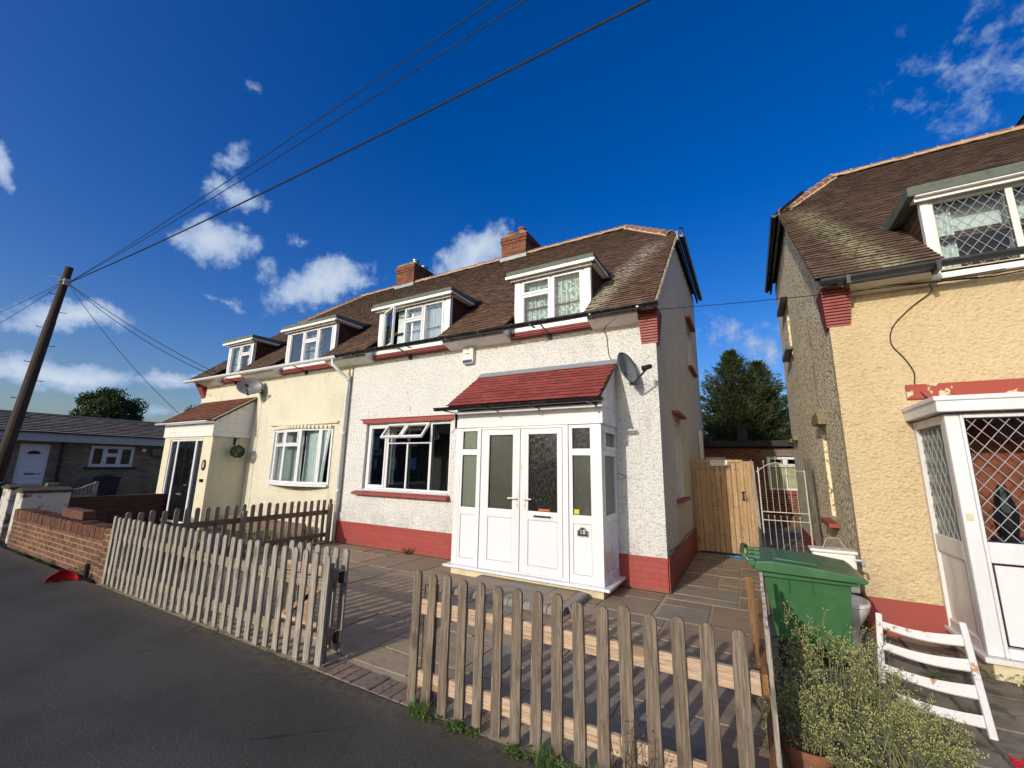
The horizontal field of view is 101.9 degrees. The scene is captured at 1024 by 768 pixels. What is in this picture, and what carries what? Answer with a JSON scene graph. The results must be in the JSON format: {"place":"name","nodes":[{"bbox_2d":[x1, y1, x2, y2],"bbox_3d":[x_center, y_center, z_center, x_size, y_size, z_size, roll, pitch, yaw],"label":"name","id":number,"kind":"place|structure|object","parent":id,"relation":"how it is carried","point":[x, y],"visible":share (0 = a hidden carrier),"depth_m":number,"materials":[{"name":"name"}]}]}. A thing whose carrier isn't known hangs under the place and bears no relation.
{"place":"outdoors","nodes":[
{"label":"outdoors","id":0,"kind":"place"},
{"bbox_2d":[137,523,330,573],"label":"front garden soil","id":1,"kind":"structure","parent":0,"point":[252,538],"depth_m":8.49,"materials":[{"name":"brown soil"}]},
{"bbox_2d":[5,486,73,543],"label":"garden wall","id":2,"kind":"structure","parent":1,"relation":"on","point":[53,499],"depth_m":8.05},
{"bbox_2d":[153,527,303,555],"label":"flower bed plants","id":3,"kind":"object","parent":1,"relation":"on","point":[262,535],"visible":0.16,"depth_m":8.37,"materials":[{"name":"green plant"}]},
{"bbox_2d":[125,499,332,570],"bbox_3d":[-4.584,2.557,7.202,0.124,0.925,3.395,-5,-13,29],"label":"picket fence","id":4,"kind":"object","parent":1,"relation":"on","point":[215,522],"visible":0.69,"depth_m":7.36,"materials":[{"name":"brown wood"}]},
{"bbox_2d":[227,514,305,537],"bbox_3d":[-5.647,3.212,9.358,3.000,0.340,0.100,-5,-13,29],"label":"garden edging","id":5,"kind":"object","parent":1,"relation":"on","point":[230,516],"visible":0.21,"depth_m":9.13,"materials":[{"name":"brown wood"}]},
{"bbox_2d":[0,547,557,767],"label":"road","id":6,"kind":"structure","parent":0,"point":[92,675],"depth_m":2.80,"materials":[{"name":"grey asphalt"}]},
{"bbox_2d":[44,569,79,582],"bbox_3d":[-5.948,2.539,5.519,0.344,0.164,0.092,7,-13,-28],"label":"plastic fragment","id":7,"kind":"object","parent":6,"relation":"on","point":[63,574],"visible":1,"depth_m":5.53,"materials":[{"name":"red plastic"}]},
{"bbox_2d":[7,507,135,583],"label":"garden wall","id":8,"kind":"structure","parent":6,"relation":"on","point":[73,537],"depth_m":6.43,"materials":[{"name":"brick"}]},
{"bbox_2d":[83,563,90,577],"bbox_3d":[-5.876,2.577,5.735,0.080,0.170,0.033,-5,-13,29],"label":"downpipe stub","id":9,"kind":"object","parent":8,"relation":"attached to","point":[86,570],"visible":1,"depth_m":5.72,"materials":[{"name":"black plastic"}]},
{"bbox_2d":[12,543,1023,767],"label":"weeds","id":10,"kind":"object","parent":6,"relation":"on","point":[456,726],"visible":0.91,"depth_m":2.58,"materials":[{"name":"green plant"}]},
{"bbox_2d":[605,719,671,767],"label":"dead weed","id":11,"kind":"object","parent":6,"relation":"on","point":[634,754],"visible":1,"depth_m":2.06,"materials":[{"name":"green plant"}]},
{"bbox_2d":[0,522,757,593],"bbox_3d":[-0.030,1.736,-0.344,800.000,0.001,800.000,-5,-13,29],"label":"ground","id":12,"kind":"structure","parent":0,"point":[3,544],"depth_m":8.16,"materials":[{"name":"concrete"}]},
{"bbox_2d":[699,348,791,440],"bbox_3d":[11.188,2.002,20.624,8.148,7.863,7.756,-5,-13,29],"label":"conifer tree","id":13,"kind":"object","parent":12,"relation":"on","point":[726,386],"visible":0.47,"depth_m":20.17,"materials":[{"name":"green plant"}]},
{"bbox_2d":[714,360,791,440],"bbox_3d":[12.696,2.279,20.665,7.885,7.387,8.231,-5,-13,29],"label":"conifer tree","id":14,"kind":"object","parent":12,"relation":"on","point":[764,372],"visible":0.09,"depth_m":20.38,"materials":[{"name":"green plant"}]},
{"bbox_2d":[95,542,782,767],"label":"patio","id":15,"kind":"structure","parent":0,"point":[372,656],"depth_m":3.96,"materials":[{"name":"stone"}]},
{"bbox_2d":[101,516,334,666],"bbox_3d":[-3.389,2.035,4.457,4.370,0.922,0.124,-5,-13,29],"label":"picket fence","id":16,"kind":"object","parent":15,"relation":"on","point":[199,600],"visible":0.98,"depth_m":4.07,"materials":[{"name":"brown wood"}]},
{"bbox_2d":[281,540,349,651],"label":"picket gate","id":17,"kind":"structure","parent":16,"relation":"attached to","point":[335,635],"depth_m":3.66,"materials":[{"name":"brown wood"}]},
{"bbox_2d":[440,575,588,615],"bbox_3d":[0.034,2.648,5.273,1.737,0.094,0.820,-5,-13,29],"label":"doorstep","id":18,"kind":"object","parent":15,"relation":"on","point":[570,597],"visible":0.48,"depth_m":5.19,"materials":[{"name":"tile"}]},
{"bbox_2d":[406,570,761,767],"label":"picket fence","id":19,"kind":"object","parent":15,"relation":"on","point":[738,676],"visible":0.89,"depth_m":2.31,"materials":[{"name":"brown wood"}]},
{"bbox_2d":[726,555,743,558],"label":"plastic litter","id":20,"kind":"object","parent":15,"relation":"on","point":[737,556],"visible":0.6,"depth_m":7.70,"materials":[{"name":"blue plastic"}]},
{"bbox_2d":[743,461,758,546],"bbox_3d":[4.545,2.363,7.857,0.171,1.770,0.025,-5,-13,29],"label":"board fence","id":21,"kind":"object","parent":15,"relation":"on","point":[751,512],"visible":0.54,"depth_m":7.87,"materials":[{"name":"brown wood"}]},
{"bbox_2d":[745,576,762,694],"bbox_3d":[1.814,1.896,3.111,0.055,0.850,0.040,-5,-13,29],"label":"fence post","id":22,"kind":"object","parent":15,"relation":"on","point":[751,600],"visible":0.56,"depth_m":3.12,"materials":[{"name":"brown wood"}]},
{"bbox_2d":[757,571,782,767],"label":"picket fence","id":23,"kind":"object","parent":15,"relation":"on","point":[768,689],"visible":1,"depth_m":2.03,"materials":[{"name":"brown wood"}]},
{"bbox_2d":[0,0,1023,434],"label":"sky","id":24,"kind":"structure","parent":0,"point":[706,118],"materials":[{"name":"blue"}]},
{"bbox_2d":[335,224,709,599],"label":"semi detached house","id":25,"kind":"structure","parent":0,"point":[512,452],"depth_m":6.82,"materials":[{"name":"paint"}]},
{"bbox_2d":[361,421,451,494],"bbox_3d":[-2.087,1.424,8.120,2.190,1.341,0.422,-5,-13,29],"label":"window","id":26,"kind":"structure","parent":25,"relation":"in","point":[392,466],"depth_m":8.25,"materials":[{"name":"white plastic"}]},
{"bbox_2d":[462,346,474,364],"bbox_3d":[-0.805,-0.533,7.708,0.240,0.330,0.088,-5,-13,29],"label":"alarm box","id":27,"kind":"object","parent":25,"relation":"attached to","point":[468,357],"visible":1,"depth_m":7.67,"materials":[{"name":"plastic"}]},
{"bbox_2d":[478,429,520,571],"bbox_3d":[-0.177,1.657,6.085,0.700,1.975,0.118,-5,-13,29],"label":"porch door","id":28,"kind":"structure","parent":25,"relation":"in","point":[499,522],"depth_m":6.09,"materials":[{"name":"white plastic"}]},
{"bbox_2d":[519,428,562,578],"bbox_3d":[0.394,1.605,5.768,0.650,1.975,0.118,-5,-13,29],"label":"porch door","id":29,"kind":"structure","parent":25,"relation":"in","point":[541,471],"depth_m":5.77,"materials":[{"name":"white plastic"}]},
{"bbox_2d":[577,527,588,536],"bbox_3d":[0.924,1.927,5.418,0.156,0.125,0.024,-5,-13,29],"label":"house number","id":30,"kind":"object","parent":25,"relation":"attached to","point":[582,532],"visible":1,"depth_m":5.41,"materials":[{"name":"white plastic"}]},
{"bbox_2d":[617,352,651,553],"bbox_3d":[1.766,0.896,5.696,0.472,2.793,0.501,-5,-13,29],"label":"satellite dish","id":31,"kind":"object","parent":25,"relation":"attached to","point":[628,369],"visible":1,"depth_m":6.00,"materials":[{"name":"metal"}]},
{"bbox_2d":[673,418,679,496],"bbox_3d":[2.792,1.262,7.214,0.082,1.380,0.800,-5,-13,29],"label":"side window","id":32,"kind":"structure","parent":25,"relation":"in","point":[674,420],"depth_m":7.43,"materials":[{"name":"white plastic"}]},
{"bbox_2d":[686,329,689,364],"bbox_3d":[4.281,-0.877,10.260,0.082,1.150,1.000,-5,-13,29],"label":"side window","id":33,"kind":"structure","parent":25,"relation":"in","point":[686,329],"depth_m":10.60,"materials":[{"name":"white plastic"}]},
{"bbox_2d":[692,459,749,553],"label":"side gate","id":34,"kind":"structure","parent":25,"relation":"attached to","point":[704,499],"depth_m":8.11,"materials":[{"name":"brown wood"}]},
{"bbox_2d":[710,460,727,465],"bbox_3d":[4.103,1.568,8.243,0.305,0.105,0.010,-5,-13,29],"label":"gate sign","id":35,"kind":"object","parent":34,"relation":"attached to","point":[718,462],"visible":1,"depth_m":8.24,"materials":[{"name":"white plastic"}]},
{"bbox_2d":[406,617,869,767],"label":"grass","id":36,"kind":"structure","parent":0,"point":[544,760],"depth_m":2.29,"materials":[{"name":"green plant"}]},
{"bbox_2d":[761,524,1011,767],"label":"side path","id":37,"kind":"structure","parent":0,"point":[772,531],"depth_m":10.24,"materials":[{"name":"concrete"}]},
{"bbox_2d":[703,425,801,526],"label":"outbuilding","id":38,"kind":"structure","parent":37,"relation":"on","point":[756,452],"depth_m":13.40,"materials":[{"name":"red brick"}]},
{"bbox_2d":[706,457,725,475],"bbox_3d":[7.007,2.821,14.229,0.630,0.630,0.082,-5,-13,29],"label":"window","id":39,"kind":"structure","parent":38,"relation":"in","point":[713,458],"depth_m":14.22,"materials":[{"name":"white glass"}]},
{"bbox_2d":[766,456,797,490],"bbox_3d":[8.741,2.845,13.245,1.000,1.060,0.107,-5,-13,29],"label":"window","id":40,"kind":"structure","parent":38,"relation":"in","point":[791,475],"depth_m":13.30,"materials":[{"name":"white glass"}]},
{"bbox_2d":[750,460,763,546],"bbox_3d":[4.377,2.296,7.391,0.090,1.875,0.080,-5,-13,29],"label":"gate post","id":41,"kind":"object","parent":37,"relation":"on","point":[758,521],"visible":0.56,"depth_m":7.39,"materials":[{"name":"brown wood"}]},
{"bbox_2d":[758,527,769,614],"bbox_3d":[3.497,2.551,5.778,0.020,0.719,3.595,-5,-13,29],"label":"boundary fence","id":42,"kind":"object","parent":37,"relation":"on","point":[766,595],"visible":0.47,"depth_m":4.65,"materials":[{"name":"wood"}]},
{"bbox_2d":[804,458,821,545],"bbox_3d":[5.087,2.214,6.978,0.120,1.900,0.080,-5,-13,29],"label":"gate post","id":43,"kind":"object","parent":37,"relation":"on","point":[814,513],"visible":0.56,"depth_m":6.99,"materials":[{"name":"wood"}]},
{"bbox_2d":[756,457,813,551],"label":"iron gate","id":44,"kind":"structure","parent":43,"relation":"attached to","point":[787,521],"depth_m":7.25,"materials":[{"name":"white metal"}]},
{"bbox_2d":[764,115,1023,686],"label":"semi detached house","id":45,"kind":"structure","parent":37,"relation":"on","point":[906,408],"depth_m":4.62,"materials":[{"name":"yellow pebbledash render"},{"name":"white upvc"},{"name":"brick"}]},
{"bbox_2d":[638,276,977,310],"bbox_3d":[3.402,-1.105,5.242,3.557,0.170,0.009,-4,-12,26],"label":"house cable","id":46,"kind":"object","parent":45,"relation":"attached to","point":[790,297],"visible":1,"depth_m":5.24,"materials":[{"name":"black rubber"}]},
{"bbox_2d":[825,431,836,515],"bbox_3d":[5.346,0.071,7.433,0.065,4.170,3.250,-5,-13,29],"label":"blocked window","id":47,"kind":"structure","parent":45,"relation":"in","point":[825,431],"depth_m":6.08,"materials":[{"name":"beige paint"}]},
{"bbox_2d":[781,630,1023,767],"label":"path paving","id":48,"kind":"structure","parent":0,"point":[1006,702],"depth_m":3.05,"materials":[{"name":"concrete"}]},
{"bbox_2d":[781,734,837,767],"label":"flower pot","id":49,"kind":"object","parent":48,"relation":"on","point":[797,758],"visible":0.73,"depth_m":2.23,"materials":[{"name":"ceramic"}]},
{"bbox_2d":[748,600,949,767],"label":"shrub","id":50,"kind":"object","parent":49,"relation":"in","point":[805,715],"visible":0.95,"depth_m":2.36,"materials":[{"name":"green plant"}]},
{"bbox_2d":[770,636,897,709],"bbox_3d":[2.558,2.360,3.419,0.780,0.145,0.880,-5,-13,29],"label":"timber pallet","id":51,"kind":"object","parent":48,"relation":"on","point":[825,662],"visible":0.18,"depth_m":3.22,"materials":[{"name":"brown wood"}]},
{"bbox_2d":[739,543,868,668],"bbox_3d":[2.502,1.886,3.596,0.871,0.837,0.760,-5,-13,29],"label":"wheelie bin","id":52,"kind":"object","parent":51,"relation":"on","point":[805,585],"visible":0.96,"depth_m":3.36,"materials":[{"name":"green plastic"}]},
{"bbox_2d":[808,538,870,650],"bbox_3d":[3.239,2.057,4.065,0.434,1.014,0.659,-5,-13,29],"label":"toilet","id":53,"kind":"object","parent":48,"relation":"on","point":[861,607],"visible":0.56,"depth_m":4.10,"materials":[{"name":"ceramic"}]},
{"bbox_2d":[833,749,877,767],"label":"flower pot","id":54,"kind":"object","parent":48,"relation":"on","point":[839,754],"visible":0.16,"depth_m":2.26,"materials":[{"name":"ceramic"}]},
{"bbox_2d":[860,690,989,767],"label":"shrub","id":55,"kind":"object","parent":48,"relation":"on","point":[920,730],"visible":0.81,"depth_m":2.35,"materials":[{"name":"green plant"}]},
{"bbox_2d":[875,612,998,740],"bbox_3d":[3.086,2.106,3.107,0.574,0.564,0.669,-8,-15,40],"label":"ladder back frame","id":56,"kind":"object","parent":48,"relation":"on","point":[976,691],"visible":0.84,"depth_m":3.04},
{"bbox_2d":[1006,753,1023,767],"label":"plastic litter","id":57,"kind":"object","parent":48,"relation":"on","point":[1017,763],"visible":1,"depth_m":2.41,"materials":[{"name":"red plastic"}]},
{"label":"bungalow forecourt","id":58,"kind":"structure","parent":0,"visible":0},
{"bbox_2d":[0,482,14,500],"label":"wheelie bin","id":59,"kind":"object","parent":58,"relation":"on","point":[2,484],"visible":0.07,"depth_m":9.11,"materials":[{"name":"grey plastic"}]},
{"bbox_2d":[0,483,43,538],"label":"gate pillar","id":60,"kind":"structure","parent":58,"relation":"on","point":[8,498],"depth_m":8.49,"materials":[{"name":"white paint"}]},
{"bbox_2d":[0,266,75,481],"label":"utility pole","id":61,"kind":"object","parent":58,"relation":"on","point":[13,427],"visible":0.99,"depth_m":11.31,"materials":[{"name":"brown wood"}]},
{"bbox_2d":[0,286,57,322],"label":"overhead cable","id":62,"kind":"object","parent":61,"relation":"attached to","point":[30,304],"visible":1,"depth_m":12.62,"materials":[{"name":"black rubber"}]},
{"bbox_2d":[1,284,57,311],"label":"overhead cable","id":63,"kind":"object","parent":61,"relation":"attached to","point":[31,297],"visible":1,"depth_m":12.62,"materials":[{"name":"black rubber"}]},
{"bbox_2d":[70,286,177,412],"bbox_3d":[-11.005,-1.058,11.714,3.862,3.757,0.013,1,-11,-1],"label":"overhead cable","id":64,"kind":"object","parent":61,"relation":"attached to","point":[122,354],"visible":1,"depth_m":11.65,"materials":[{"name":"black rubber"}]},
{"bbox_2d":[70,285,211,374],"bbox_3d":[-10.680,-1.596,11.874,4.496,2.632,0.016,1,-11,-2],"label":"overhead cable","id":65,"kind":"object","parent":61,"relation":"attached to","point":[137,335],"visible":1,"depth_m":11.83,"materials":[{"name":"black rubber"}]},
{"bbox_2d":[71,285,215,372],"bbox_3d":[-10.592,-1.624,11.829,4.667,2.592,0.016,1,-11,-1],"label":"overhead cable","id":66,"kind":"object","parent":61,"relation":"attached to","point":[145,334],"visible":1,"depth_m":11.78,"materials":[{"name":"black rubber"}]},
{"bbox_2d":[70,0,493,281],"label":"overhead cable","id":67,"kind":"object","parent":61,"relation":"attached to","point":[316,120],"visible":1,"depth_m":5.59,"materials":[{"name":"black rubber"}]},
{"bbox_2d":[72,0,525,280],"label":"overhead cable","id":68,"kind":"object","parent":61,"relation":"attached to","point":[337,119],"visible":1,"depth_m":5.49,"materials":[{"name":"black rubber"}]},
{"bbox_2d":[68,0,649,282],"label":"overhead cable","id":69,"kind":"object","parent":61,"relation":"attached to","point":[524,62],"visible":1,"depth_m":5.54,"materials":[{"name":"black rubber"}]},
{"bbox_2d":[44,483,60,486],"bbox_3d":[-10.264,2.728,9.176,0.200,1.060,0.200,-5,-13,29],"label":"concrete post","id":70,"kind":"object","parent":58,"relation":"on","point":[52,484],"visible":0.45,"depth_m":9.21,"materials":[{"name":"grey concrete"}]},
{"bbox_2d":[0,410,178,494],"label":"bungalow","id":71,"kind":"object","parent":58,"relation":"on","point":[72,451],"visible":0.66,"depth_m":14.43,"materials":[{"name":"brick"}]},
{"bbox_2d":[12,443,50,484],"bbox_3d":[-15.389,2.930,13.223,0.122,2.020,0.670,-5,-13,29],"label":"front door","id":72,"kind":"structure","parent":71,"relation":"in","point":[32,459],"depth_m":13.30,"materials":[{"name":"white plastic"}]},
{"bbox_2d":[88,446,135,466],"bbox_3d":[-14.454,2.621,15.005,0.082,0.730,1.220,-5,-13,29],"label":"window","id":73,"kind":"structure","parent":71,"relation":"in","point":[105,454],"depth_m":14.97,"materials":[{"name":"white plastic"}]},
{"bbox_2d":[93,475,121,495],"bbox_3d":[-14.015,3.675,14.289,0.610,1.060,0.609,-5,-13,29],"label":"wheelie bin","id":74,"kind":"object","parent":58,"relation":"on","point":[108,485],"visible":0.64,"depth_m":14.18,"materials":[{"name":"plastic"}]},
{"bbox_2d":[68,386,148,420],"bbox_3d":[-23.281,3.012,23.676,3.381,5.688,3.737,-5,-13,29],"label":"broadleaf tree","id":75,"kind":"object","parent":58,"relation":"on","point":[111,403],"visible":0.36,"depth_m":23.39,"materials":[{"name":"green plant"}]},
{"bbox_2d":[68,494,170,525],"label":"garden wall","id":76,"kind":"structure","parent":58,"relation":"on","point":[108,508],"depth_m":10.05,"materials":[{"name":"brick"}]},
{"bbox_2d":[70,481,98,496],"bbox_3d":[-9.979,2.782,9.476,0.060,1.080,0.650,-5,-13,29],"label":"trellis panel","id":77,"kind":"object","parent":76,"relation":"on","point":[94,488],"visible":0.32,"depth_m":9.68,"materials":[{"name":"grey wood"}]},
{"bbox_2d":[155,259,470,541],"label":"semi detached house","id":78,"kind":"structure","parent":58,"relation":"on","point":[301,372],"depth_m":10.30,"materials":[{"name":"beige paint"}]},
{"bbox_2d":[167,441,195,521],"bbox_3d":[-8.362,2.431,10.496,0.870,1.960,0.100,-5,-13,29],"label":"front door","id":79,"kind":"structure","parent":78,"relation":"in","point":[178,498],"depth_m":10.51,"materials":[{"name":"black plastic"}]},
{"bbox_2d":[201,460,205,470],"bbox_3d":[-7.453,1.958,10.032,0.180,0.260,0.019,-5,-13,29],"label":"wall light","id":80,"kind":"object","parent":78,"relation":"attached to","point":[203,465],"visible":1,"depth_m":10.02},
{"bbox_2d":[230,437,244,457],"bbox_3d":[-6.832,1.575,10.350,0.330,0.545,0.334,4,-12,-13],"label":"topiary ball","id":81,"kind":"object","parent":78,"relation":"hanging from","point":[238,451],"visible":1,"depth_m":10.30,"materials":[{"name":"green plant"}]},
{"bbox_2d":[236,378,262,505],"bbox_3d":[-6.673,1.433,10.357,0.500,3.262,0.606,-5,-13,29],"label":"satellite dish","id":82,"kind":"object","parent":78,"relation":"attached to","point":[248,386],"visible":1,"depth_m":10.66,"materials":[{"name":"metal"}]},
{"bbox_2d":[266,424,333,486],"bbox_3d":[-4.996,1.638,9.553,2.200,1.355,0.390,-5,-13,29],"label":"bow window","id":83,"kind":"structure","parent":78,"relation":"in","point":[288,441],"depth_m":9.41,"materials":[{"name":"white plastic"}]}
]}

